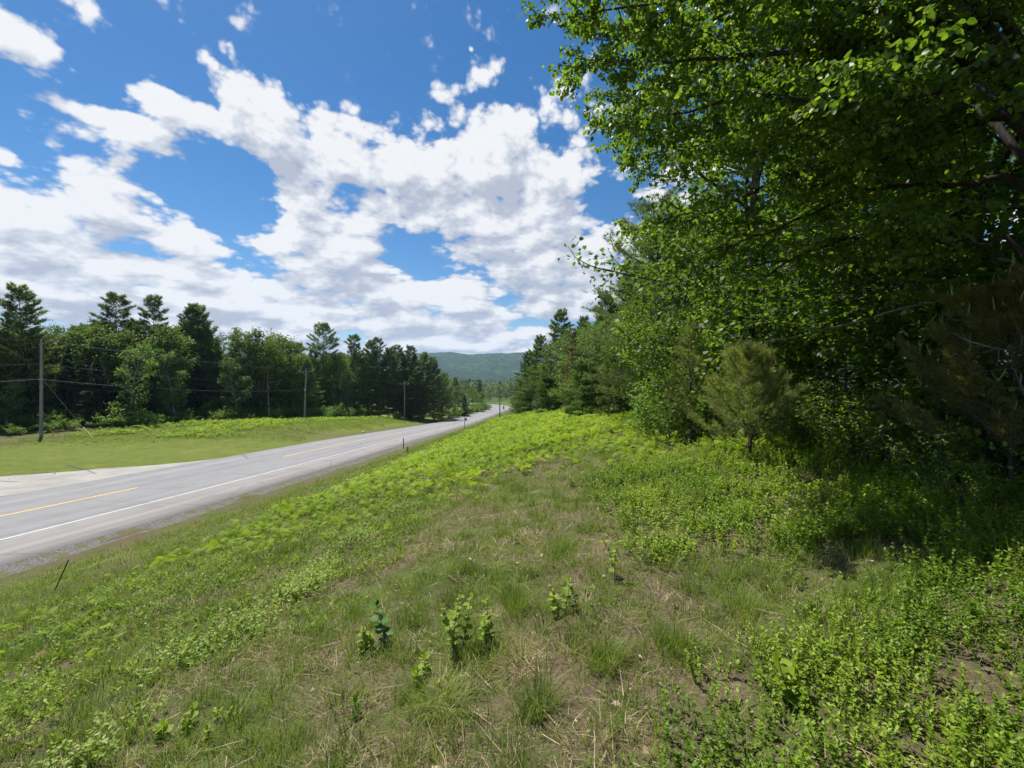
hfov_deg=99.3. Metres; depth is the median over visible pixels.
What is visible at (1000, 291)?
white pine
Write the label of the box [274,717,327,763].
grass tuft
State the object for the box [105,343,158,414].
poplar tree
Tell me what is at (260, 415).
bush
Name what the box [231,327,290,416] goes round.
broadleaf tree
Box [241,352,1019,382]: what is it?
hills
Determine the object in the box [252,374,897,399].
valley forest
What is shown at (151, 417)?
bush
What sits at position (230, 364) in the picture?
power line
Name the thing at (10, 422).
bush
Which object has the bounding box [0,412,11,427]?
bush
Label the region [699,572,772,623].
grass tuft
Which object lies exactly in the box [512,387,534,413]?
white pine
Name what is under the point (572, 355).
dead pine
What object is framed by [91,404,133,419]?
bush
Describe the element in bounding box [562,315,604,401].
white pine
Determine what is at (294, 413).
bush
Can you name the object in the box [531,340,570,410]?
tree
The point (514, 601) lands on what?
grass tuft
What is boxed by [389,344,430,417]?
white pine
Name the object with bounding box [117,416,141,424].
bush
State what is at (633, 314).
broadleaf tree
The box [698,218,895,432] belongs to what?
young tree
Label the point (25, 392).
broadleaf tree
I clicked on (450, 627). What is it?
leafy seedling
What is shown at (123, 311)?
white pine
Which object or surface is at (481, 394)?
broadleaf tree
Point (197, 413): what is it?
bush
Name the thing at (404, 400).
utility pole
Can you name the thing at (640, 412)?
shrub
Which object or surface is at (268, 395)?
dead tree
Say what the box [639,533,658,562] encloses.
leafy seedling
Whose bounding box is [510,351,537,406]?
white pine
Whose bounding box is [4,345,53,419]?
poplar tree
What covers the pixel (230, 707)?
leafy seedling
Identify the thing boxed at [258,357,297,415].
broadleaf tree
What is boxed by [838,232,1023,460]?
young tree
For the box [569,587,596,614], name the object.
leafy seedling
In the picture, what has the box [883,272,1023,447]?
undergrowth bush
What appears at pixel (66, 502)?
line marking
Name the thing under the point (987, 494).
shrub
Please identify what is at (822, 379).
undergrowth bush
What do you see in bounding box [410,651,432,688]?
leafy seedling
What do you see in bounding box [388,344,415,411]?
white pine
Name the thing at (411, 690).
grass tuft
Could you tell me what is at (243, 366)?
power line
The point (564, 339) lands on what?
broadleaf tree
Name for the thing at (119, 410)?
bush
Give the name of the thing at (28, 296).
white pine
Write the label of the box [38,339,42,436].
utility pole
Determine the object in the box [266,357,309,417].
broadleaf tree
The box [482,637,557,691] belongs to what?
grass tuft
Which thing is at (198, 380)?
spruce tree
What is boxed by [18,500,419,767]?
shrubs
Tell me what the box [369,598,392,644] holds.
leafy seedling
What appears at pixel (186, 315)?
white pine
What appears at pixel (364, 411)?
bush
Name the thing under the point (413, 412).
bush
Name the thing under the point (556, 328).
white pine
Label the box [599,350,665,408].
undergrowth bush
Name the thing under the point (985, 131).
maple tree
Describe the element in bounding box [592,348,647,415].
white pine
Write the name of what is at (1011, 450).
shrub
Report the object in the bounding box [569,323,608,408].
broadleaf tree
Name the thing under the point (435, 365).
white pine
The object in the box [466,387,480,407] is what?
broadleaf tree
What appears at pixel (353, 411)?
bush
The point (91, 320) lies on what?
broadleaf tree
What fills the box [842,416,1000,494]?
shrub
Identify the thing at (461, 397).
poplar tree
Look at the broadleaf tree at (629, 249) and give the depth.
33.62 m
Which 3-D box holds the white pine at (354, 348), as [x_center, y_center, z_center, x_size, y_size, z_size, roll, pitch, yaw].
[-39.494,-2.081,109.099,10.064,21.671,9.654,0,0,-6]
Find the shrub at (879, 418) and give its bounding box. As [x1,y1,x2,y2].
[788,377,988,472]
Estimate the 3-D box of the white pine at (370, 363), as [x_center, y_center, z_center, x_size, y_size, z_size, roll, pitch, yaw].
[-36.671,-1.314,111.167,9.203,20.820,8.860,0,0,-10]
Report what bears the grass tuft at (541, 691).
on the ground at (40, 458)
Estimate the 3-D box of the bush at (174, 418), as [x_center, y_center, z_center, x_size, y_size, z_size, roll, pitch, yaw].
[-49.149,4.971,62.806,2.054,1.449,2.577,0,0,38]
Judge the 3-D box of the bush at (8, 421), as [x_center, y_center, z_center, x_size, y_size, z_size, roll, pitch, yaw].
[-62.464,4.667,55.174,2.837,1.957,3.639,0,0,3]
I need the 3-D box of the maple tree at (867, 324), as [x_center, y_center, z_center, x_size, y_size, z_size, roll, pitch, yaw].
[18.380,-6.653,21.910,8.905,14.954,10.071,0,0,-36]
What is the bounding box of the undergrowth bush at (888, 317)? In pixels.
[840,280,1009,429]
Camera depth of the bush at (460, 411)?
151.78 m
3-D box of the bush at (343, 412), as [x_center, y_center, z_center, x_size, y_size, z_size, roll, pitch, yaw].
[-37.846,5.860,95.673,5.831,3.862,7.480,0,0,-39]
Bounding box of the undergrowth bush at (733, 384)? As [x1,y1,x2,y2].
[715,343,799,402]
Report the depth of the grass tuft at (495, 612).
4.01 m
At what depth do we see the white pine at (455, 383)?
205.14 m
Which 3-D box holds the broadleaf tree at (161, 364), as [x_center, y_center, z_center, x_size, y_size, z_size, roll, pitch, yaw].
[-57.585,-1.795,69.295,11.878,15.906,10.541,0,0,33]
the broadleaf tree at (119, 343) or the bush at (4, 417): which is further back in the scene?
the broadleaf tree at (119, 343)
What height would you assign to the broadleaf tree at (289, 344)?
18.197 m
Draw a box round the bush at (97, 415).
[71,407,122,422]
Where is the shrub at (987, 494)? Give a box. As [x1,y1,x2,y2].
[893,451,1023,518]
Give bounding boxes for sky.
[0,0,1017,354]
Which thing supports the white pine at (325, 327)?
on the ground at (40, 458)
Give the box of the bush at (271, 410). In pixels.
[259,406,279,418]
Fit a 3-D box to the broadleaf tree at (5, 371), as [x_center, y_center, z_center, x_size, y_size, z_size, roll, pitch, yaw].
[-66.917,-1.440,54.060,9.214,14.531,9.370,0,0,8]
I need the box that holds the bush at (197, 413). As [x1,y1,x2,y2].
[177,406,215,419]
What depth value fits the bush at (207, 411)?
70.94 m
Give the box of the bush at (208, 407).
[192,401,229,420]
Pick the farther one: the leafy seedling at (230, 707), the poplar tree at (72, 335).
the poplar tree at (72, 335)
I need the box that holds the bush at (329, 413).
[314,406,336,416]
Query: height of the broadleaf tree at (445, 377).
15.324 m
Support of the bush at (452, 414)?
on the ground at (40, 458)
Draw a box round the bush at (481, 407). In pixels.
[470,403,490,411]
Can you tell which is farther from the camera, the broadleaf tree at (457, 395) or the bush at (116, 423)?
the broadleaf tree at (457, 395)
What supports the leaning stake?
on the ground at (40, 458)
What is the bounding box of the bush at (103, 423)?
[86,418,117,427]
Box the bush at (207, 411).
[199,406,231,418]
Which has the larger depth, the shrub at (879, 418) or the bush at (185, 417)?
the bush at (185, 417)
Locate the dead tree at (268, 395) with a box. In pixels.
[267,373,271,417]
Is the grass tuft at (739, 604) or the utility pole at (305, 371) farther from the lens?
the utility pole at (305, 371)
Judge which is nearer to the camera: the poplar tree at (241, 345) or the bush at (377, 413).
the poplar tree at (241, 345)
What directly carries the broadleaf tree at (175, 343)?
on the ground at (40, 458)
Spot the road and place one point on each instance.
(160, 484)
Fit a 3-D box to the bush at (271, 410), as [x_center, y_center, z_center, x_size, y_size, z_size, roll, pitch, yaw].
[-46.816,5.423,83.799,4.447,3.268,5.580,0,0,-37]
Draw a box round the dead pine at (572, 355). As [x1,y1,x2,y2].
[561,324,580,411]
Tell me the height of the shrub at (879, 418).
1.416 m
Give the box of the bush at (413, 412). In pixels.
[402,409,416,419]
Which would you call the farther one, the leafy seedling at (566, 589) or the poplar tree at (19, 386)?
the poplar tree at (19, 386)
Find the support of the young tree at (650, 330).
on the ground at (40, 458)
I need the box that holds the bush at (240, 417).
[235,414,246,418]
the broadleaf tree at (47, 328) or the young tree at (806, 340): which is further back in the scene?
the broadleaf tree at (47, 328)
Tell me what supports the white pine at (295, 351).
on the ground at (40, 458)
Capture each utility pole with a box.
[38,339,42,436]
[299,370,312,416]
[401,382,404,418]
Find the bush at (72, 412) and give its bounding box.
[29,399,103,425]
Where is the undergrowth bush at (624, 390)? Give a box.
[603,364,662,409]
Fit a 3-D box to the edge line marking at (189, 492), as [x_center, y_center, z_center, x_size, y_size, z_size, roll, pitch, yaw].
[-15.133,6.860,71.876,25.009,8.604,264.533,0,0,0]
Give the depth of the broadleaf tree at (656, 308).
32.73 m
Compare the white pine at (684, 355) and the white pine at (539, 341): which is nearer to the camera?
the white pine at (684, 355)
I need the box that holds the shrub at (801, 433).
[729,380,872,453]
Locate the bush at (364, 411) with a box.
[356,405,370,415]
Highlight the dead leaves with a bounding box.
[2,454,1023,767]
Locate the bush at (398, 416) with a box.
[393,413,401,418]
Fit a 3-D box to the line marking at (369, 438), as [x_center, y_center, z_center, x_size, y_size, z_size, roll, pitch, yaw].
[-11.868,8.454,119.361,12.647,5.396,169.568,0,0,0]
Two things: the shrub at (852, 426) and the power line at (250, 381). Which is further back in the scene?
the power line at (250, 381)
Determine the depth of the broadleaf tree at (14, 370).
60.34 m
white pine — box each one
[0,281,73,418]
[52,322,107,410]
[72,291,151,396]
[110,328,152,400]
[116,293,178,419]
[166,302,216,407]
[175,304,237,412]
[254,339,286,408]
[278,341,303,402]
[289,356,326,415]
[294,342,304,376]
[302,322,340,399]
[312,351,336,407]
[336,358,362,407]
[338,333,374,415]
[353,339,385,410]
[359,337,392,403]
[370,346,406,416]
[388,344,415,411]
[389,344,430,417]
[400,376,423,419]
[411,351,440,412]
[419,356,448,419]
[449,377,461,403]
[473,382,482,401]
[508,383,518,413]
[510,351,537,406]
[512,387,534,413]
[516,334,558,409]
[534,308,571,398]
[534,374,563,413]
[557,357,605,415]
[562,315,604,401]
[569,188,763,407]
[573,320,592,401]
[584,293,617,402]
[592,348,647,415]
[656,321,733,442]
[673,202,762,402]
[686,338,813,453]
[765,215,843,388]
[874,253,1023,490]
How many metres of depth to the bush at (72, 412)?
57.29 m
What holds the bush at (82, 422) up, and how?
on the ground at (40, 458)
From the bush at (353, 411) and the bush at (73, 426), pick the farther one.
the bush at (353, 411)
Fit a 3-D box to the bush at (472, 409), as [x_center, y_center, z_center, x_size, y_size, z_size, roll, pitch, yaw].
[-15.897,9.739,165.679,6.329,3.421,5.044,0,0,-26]
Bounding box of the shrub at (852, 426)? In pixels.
[787,387,950,469]
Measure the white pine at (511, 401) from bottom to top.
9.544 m
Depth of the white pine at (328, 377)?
107.04 m
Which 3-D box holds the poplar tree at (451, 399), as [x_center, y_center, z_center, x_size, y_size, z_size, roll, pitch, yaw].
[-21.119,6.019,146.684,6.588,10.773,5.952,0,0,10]
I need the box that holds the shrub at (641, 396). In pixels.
[622,382,668,415]
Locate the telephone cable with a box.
[0,379,490,401]
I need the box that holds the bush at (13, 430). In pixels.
[0,423,33,435]
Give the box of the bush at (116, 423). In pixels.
[91,412,130,426]
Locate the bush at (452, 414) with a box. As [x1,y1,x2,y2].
[443,409,462,417]
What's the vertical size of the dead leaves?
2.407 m
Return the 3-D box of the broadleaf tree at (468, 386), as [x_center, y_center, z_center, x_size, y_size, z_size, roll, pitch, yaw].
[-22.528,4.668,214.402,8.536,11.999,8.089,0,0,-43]
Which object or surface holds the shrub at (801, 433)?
on the ground at (40, 458)
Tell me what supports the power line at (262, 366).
attached to the utility pole at (41, 395)
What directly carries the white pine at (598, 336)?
on the ground at (40, 458)
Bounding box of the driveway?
[0,458,216,495]
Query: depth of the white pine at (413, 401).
117.43 m
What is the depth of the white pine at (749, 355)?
7.70 m
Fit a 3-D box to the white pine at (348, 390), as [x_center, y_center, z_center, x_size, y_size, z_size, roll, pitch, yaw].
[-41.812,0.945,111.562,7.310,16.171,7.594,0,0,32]
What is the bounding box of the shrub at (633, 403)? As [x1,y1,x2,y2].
[619,384,699,426]
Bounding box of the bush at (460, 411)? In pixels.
[453,406,469,415]
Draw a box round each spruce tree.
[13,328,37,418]
[44,347,87,423]
[74,357,112,425]
[124,358,156,421]
[181,357,213,419]
[218,333,244,417]
[351,355,364,415]
[459,395,469,416]
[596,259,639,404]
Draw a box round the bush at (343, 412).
[330,402,356,416]
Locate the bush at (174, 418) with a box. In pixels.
[163,414,181,421]
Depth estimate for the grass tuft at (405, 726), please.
2.61 m
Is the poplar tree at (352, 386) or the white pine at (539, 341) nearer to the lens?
the white pine at (539, 341)
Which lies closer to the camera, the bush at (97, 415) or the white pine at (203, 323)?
the bush at (97, 415)
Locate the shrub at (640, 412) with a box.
[623,388,689,438]
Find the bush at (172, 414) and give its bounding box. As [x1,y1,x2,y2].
[165,407,193,421]
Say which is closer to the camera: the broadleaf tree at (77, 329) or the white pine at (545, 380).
the white pine at (545, 380)
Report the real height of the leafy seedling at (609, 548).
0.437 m
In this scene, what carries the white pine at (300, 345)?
on the ground at (40, 458)
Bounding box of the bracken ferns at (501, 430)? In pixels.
[324,405,666,494]
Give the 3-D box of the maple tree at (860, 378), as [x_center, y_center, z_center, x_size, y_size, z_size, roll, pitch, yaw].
[11.834,-5.120,14.975,7.532,12.649,8.518,0,0,28]
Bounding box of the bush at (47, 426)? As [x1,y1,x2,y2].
[33,418,70,432]
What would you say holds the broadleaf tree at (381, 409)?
on the ground at (40, 458)
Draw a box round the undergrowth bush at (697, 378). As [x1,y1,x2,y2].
[665,354,724,406]
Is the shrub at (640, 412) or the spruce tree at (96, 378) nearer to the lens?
the shrub at (640, 412)
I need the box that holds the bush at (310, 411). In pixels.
[299,403,322,416]
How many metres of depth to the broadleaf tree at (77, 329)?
64.07 m
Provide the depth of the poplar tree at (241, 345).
81.08 m
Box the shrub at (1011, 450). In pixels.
[990,441,1023,481]
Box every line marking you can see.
[0,410,500,539]
[2,487,137,515]
[287,408,498,455]
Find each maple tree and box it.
[553,0,975,425]
[603,180,765,410]
[647,60,864,407]
[655,199,773,406]
[691,0,1023,435]
[734,98,1004,412]
[742,0,1023,404]
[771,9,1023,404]
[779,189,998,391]
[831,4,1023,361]
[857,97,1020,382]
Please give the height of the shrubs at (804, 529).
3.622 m
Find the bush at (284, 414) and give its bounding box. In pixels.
[280,406,301,418]
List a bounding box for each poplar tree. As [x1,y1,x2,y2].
[0,378,30,430]
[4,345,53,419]
[58,330,122,408]
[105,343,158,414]
[147,336,202,413]
[147,348,194,415]
[195,330,243,408]
[217,356,252,415]
[220,327,271,414]
[228,354,263,413]
[280,352,313,411]
[342,374,362,412]
[440,387,457,413]
[458,390,469,405]
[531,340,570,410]
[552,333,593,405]
[591,317,634,405]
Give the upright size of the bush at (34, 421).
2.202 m
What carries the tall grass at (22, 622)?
on the ground at (40, 458)
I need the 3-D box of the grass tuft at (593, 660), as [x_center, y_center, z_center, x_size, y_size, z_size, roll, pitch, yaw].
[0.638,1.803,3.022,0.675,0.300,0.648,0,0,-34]
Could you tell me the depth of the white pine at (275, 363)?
93.04 m
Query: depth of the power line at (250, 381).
66.12 m
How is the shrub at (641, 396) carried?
on the ground at (40, 458)
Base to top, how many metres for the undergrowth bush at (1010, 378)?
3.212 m
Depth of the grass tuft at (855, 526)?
4.21 m
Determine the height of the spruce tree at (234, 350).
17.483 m
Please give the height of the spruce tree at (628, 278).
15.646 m
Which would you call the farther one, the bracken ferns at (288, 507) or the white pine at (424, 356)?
the white pine at (424, 356)
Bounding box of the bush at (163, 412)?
[152,405,179,420]
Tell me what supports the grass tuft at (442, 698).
on the ground at (40, 458)
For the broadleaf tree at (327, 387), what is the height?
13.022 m
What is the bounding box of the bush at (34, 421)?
[15,413,61,430]
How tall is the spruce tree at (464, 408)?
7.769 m
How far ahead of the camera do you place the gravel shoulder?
16.50 m
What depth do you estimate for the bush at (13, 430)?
50.25 m
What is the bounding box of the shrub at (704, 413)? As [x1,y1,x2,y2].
[639,370,760,443]
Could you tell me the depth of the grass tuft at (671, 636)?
3.12 m
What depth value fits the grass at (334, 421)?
55.31 m
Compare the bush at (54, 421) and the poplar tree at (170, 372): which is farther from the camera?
the poplar tree at (170, 372)
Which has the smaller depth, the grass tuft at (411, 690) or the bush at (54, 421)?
the grass tuft at (411, 690)
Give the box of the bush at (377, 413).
[366,409,383,416]
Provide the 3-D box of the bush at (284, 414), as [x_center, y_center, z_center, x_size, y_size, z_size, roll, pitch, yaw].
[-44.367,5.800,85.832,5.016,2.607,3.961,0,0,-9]
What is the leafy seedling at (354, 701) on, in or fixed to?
on the ground at (40, 458)
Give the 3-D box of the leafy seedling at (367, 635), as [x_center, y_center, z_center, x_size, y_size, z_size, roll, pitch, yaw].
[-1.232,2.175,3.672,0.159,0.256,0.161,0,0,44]
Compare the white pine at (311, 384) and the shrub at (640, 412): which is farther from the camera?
the white pine at (311, 384)
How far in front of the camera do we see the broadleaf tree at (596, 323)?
58.31 m
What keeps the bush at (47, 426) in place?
on the ground at (40, 458)
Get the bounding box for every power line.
[24,364,498,396]
[42,339,502,390]
[47,340,491,390]
[68,343,488,389]
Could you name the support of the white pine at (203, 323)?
on the ground at (40, 458)
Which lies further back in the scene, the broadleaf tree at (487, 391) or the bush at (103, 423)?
the broadleaf tree at (487, 391)
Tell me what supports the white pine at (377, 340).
on the ground at (40, 458)
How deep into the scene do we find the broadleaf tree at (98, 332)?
63.41 m
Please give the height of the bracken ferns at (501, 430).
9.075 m
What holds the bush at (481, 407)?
on the ground at (40, 458)
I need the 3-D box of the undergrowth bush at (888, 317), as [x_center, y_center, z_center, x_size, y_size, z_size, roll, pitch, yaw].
[8.237,-0.379,8.381,2.439,3.204,2.874,0,0,-6]
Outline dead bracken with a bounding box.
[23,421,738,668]
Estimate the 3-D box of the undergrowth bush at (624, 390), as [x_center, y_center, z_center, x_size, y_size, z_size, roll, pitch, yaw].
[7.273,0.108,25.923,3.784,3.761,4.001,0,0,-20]
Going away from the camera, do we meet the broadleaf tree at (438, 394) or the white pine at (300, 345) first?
the white pine at (300, 345)
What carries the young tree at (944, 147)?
on the ground at (40, 458)
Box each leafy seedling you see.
[152,700,197,741]
[200,704,240,740]
[349,695,361,719]
[355,625,378,656]
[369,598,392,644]
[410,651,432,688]
[440,591,475,660]
[478,596,495,648]
[546,576,572,615]
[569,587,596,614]
[600,537,621,581]
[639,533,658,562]
[771,651,806,707]
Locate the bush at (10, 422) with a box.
[0,415,22,428]
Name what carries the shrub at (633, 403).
on the ground at (40, 458)
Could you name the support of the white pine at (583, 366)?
on the ground at (40, 458)
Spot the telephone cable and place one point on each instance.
(196, 390)
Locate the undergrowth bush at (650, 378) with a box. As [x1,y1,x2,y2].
[635,355,675,392]
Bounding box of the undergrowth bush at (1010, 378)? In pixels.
[950,273,1023,382]
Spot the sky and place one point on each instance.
(402, 172)
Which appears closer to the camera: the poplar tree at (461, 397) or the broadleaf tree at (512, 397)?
the broadleaf tree at (512, 397)
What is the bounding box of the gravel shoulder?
[0,408,511,577]
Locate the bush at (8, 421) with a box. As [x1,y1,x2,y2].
[3,413,38,427]
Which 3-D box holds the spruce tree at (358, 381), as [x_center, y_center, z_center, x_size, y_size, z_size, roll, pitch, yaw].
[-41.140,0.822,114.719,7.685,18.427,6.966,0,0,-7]
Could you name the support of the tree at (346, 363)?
on the ground at (40, 458)
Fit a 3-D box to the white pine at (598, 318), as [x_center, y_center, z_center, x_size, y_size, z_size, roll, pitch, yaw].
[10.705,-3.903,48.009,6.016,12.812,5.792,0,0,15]
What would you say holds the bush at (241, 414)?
on the ground at (40, 458)
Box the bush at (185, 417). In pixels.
[174,413,197,421]
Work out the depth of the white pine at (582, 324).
65.53 m
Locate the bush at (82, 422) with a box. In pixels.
[70,412,92,425]
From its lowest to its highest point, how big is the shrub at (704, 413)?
1.852 m
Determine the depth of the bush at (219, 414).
70.67 m
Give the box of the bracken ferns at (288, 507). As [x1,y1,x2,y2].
[0,419,832,726]
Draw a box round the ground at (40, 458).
[0,382,1023,767]
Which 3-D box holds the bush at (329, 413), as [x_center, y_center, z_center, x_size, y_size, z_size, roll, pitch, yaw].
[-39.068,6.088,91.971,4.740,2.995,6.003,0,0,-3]
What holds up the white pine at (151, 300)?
on the ground at (40, 458)
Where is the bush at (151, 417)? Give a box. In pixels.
[124,407,164,424]
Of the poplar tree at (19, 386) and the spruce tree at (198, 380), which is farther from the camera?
the spruce tree at (198, 380)
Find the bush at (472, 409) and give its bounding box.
[466,405,478,413]
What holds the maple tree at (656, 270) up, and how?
on the ground at (40, 458)
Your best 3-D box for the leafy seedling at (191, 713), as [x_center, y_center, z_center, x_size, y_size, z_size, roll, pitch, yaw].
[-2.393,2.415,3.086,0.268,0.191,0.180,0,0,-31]
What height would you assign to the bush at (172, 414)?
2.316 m
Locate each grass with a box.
[0,417,434,447]
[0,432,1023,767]
[0,438,1023,767]
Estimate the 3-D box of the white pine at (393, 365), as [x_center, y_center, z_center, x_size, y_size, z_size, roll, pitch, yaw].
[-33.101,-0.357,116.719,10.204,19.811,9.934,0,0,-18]
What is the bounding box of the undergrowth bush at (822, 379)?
[747,335,893,421]
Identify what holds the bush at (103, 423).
on the ground at (40, 458)
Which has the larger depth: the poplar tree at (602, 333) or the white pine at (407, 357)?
the white pine at (407, 357)
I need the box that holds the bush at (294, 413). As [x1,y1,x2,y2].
[286,408,307,418]
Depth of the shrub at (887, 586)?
3.19 m
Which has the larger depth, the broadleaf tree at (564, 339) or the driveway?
the broadleaf tree at (564, 339)
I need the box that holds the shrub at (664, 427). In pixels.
[617,400,707,444]
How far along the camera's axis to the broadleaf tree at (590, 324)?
60.68 m
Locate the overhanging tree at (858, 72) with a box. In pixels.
[518,0,1023,394]
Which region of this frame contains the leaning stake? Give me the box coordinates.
[54,559,68,590]
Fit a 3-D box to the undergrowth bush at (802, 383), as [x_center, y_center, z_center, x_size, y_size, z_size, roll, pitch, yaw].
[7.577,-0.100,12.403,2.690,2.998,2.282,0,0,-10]
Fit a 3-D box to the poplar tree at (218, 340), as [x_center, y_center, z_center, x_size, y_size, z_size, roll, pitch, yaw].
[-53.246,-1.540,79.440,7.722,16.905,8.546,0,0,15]
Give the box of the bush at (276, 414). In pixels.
[262,407,284,417]
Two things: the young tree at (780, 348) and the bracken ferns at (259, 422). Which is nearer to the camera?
the young tree at (780, 348)
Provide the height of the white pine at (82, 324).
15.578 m
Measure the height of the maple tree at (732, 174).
15.741 m
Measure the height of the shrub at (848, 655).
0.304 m
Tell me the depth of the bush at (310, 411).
87.92 m
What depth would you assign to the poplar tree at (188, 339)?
72.12 m
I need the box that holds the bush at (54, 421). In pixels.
[35,413,67,427]
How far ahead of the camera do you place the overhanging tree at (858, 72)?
4.98 m
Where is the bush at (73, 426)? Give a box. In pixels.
[53,418,82,429]
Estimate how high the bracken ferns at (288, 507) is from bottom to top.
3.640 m
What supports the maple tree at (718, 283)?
on the ground at (40, 458)
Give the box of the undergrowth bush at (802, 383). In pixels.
[739,332,832,424]
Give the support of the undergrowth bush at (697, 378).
on the ground at (40, 458)
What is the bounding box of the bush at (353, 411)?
[344,405,359,415]
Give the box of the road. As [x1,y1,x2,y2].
[0,403,510,565]
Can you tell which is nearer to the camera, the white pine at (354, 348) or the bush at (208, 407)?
the bush at (208, 407)
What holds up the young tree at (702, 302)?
on the ground at (40, 458)
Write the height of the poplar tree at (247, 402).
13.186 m
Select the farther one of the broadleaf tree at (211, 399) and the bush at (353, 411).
the bush at (353, 411)
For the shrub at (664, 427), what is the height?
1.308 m
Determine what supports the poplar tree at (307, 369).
on the ground at (40, 458)
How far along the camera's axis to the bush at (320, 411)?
92.89 m
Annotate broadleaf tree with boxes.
[0,321,33,417]
[0,328,62,421]
[0,330,37,414]
[5,332,89,418]
[30,319,88,405]
[44,323,120,415]
[54,322,137,410]
[55,317,123,408]
[87,329,164,413]
[104,323,194,413]
[131,323,198,411]
[175,333,226,419]
[180,348,235,417]
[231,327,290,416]
[232,339,292,412]
[248,333,308,412]
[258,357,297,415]
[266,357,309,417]
[294,359,328,409]
[310,363,338,409]
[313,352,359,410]
[317,352,361,410]
[361,373,389,412]
[428,375,449,412]
[432,371,456,419]
[451,386,468,411]
[461,383,472,399]
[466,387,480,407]
[476,392,487,404]
[484,388,492,399]
[508,376,532,409]
[547,326,596,403]
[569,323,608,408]
[579,319,606,396]
[582,301,617,403]
[602,303,667,408]
[618,229,694,398]
[629,223,733,361]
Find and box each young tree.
[602,297,726,425]
[674,268,838,431]
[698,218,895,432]
[709,200,988,446]
[766,103,1023,435]
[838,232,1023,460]
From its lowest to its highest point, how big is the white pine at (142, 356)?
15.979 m
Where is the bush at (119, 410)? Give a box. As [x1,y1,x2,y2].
[98,402,149,424]
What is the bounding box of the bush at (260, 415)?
[244,407,265,418]
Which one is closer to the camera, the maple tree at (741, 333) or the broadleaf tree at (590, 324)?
the maple tree at (741, 333)
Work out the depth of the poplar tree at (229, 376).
75.07 m
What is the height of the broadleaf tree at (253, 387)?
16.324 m
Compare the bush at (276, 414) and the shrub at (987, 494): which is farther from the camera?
the bush at (276, 414)
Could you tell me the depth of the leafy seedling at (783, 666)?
2.34 m
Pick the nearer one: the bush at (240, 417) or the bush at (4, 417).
the bush at (4, 417)
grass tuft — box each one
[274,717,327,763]
[382,656,492,734]
[382,673,434,711]
[382,694,456,766]
[475,603,519,630]
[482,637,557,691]
[486,578,541,617]
[494,650,585,725]
[557,614,655,675]
[630,605,711,655]
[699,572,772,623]
[816,498,896,538]
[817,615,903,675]
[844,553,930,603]
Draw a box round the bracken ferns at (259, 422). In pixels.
[63,415,403,437]
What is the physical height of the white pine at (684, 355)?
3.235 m
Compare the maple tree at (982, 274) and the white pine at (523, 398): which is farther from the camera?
the white pine at (523, 398)
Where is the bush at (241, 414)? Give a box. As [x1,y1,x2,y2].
[228,409,254,419]
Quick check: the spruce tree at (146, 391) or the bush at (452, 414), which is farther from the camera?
the bush at (452, 414)
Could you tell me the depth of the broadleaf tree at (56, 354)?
60.34 m
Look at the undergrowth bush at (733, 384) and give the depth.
14.38 m
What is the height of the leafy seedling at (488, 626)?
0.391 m
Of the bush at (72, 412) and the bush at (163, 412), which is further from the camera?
the bush at (163, 412)
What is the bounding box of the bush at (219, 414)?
[208,405,240,420]
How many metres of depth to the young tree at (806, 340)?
7.84 m
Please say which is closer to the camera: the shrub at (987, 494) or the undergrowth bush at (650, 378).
the shrub at (987, 494)
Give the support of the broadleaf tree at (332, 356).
on the ground at (40, 458)
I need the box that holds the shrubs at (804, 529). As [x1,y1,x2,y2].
[0,425,1023,767]
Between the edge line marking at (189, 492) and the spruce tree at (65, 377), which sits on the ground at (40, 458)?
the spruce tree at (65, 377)
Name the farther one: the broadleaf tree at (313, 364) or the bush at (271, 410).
the broadleaf tree at (313, 364)
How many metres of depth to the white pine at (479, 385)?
230.85 m
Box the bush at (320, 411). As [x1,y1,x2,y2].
[313,405,328,416]

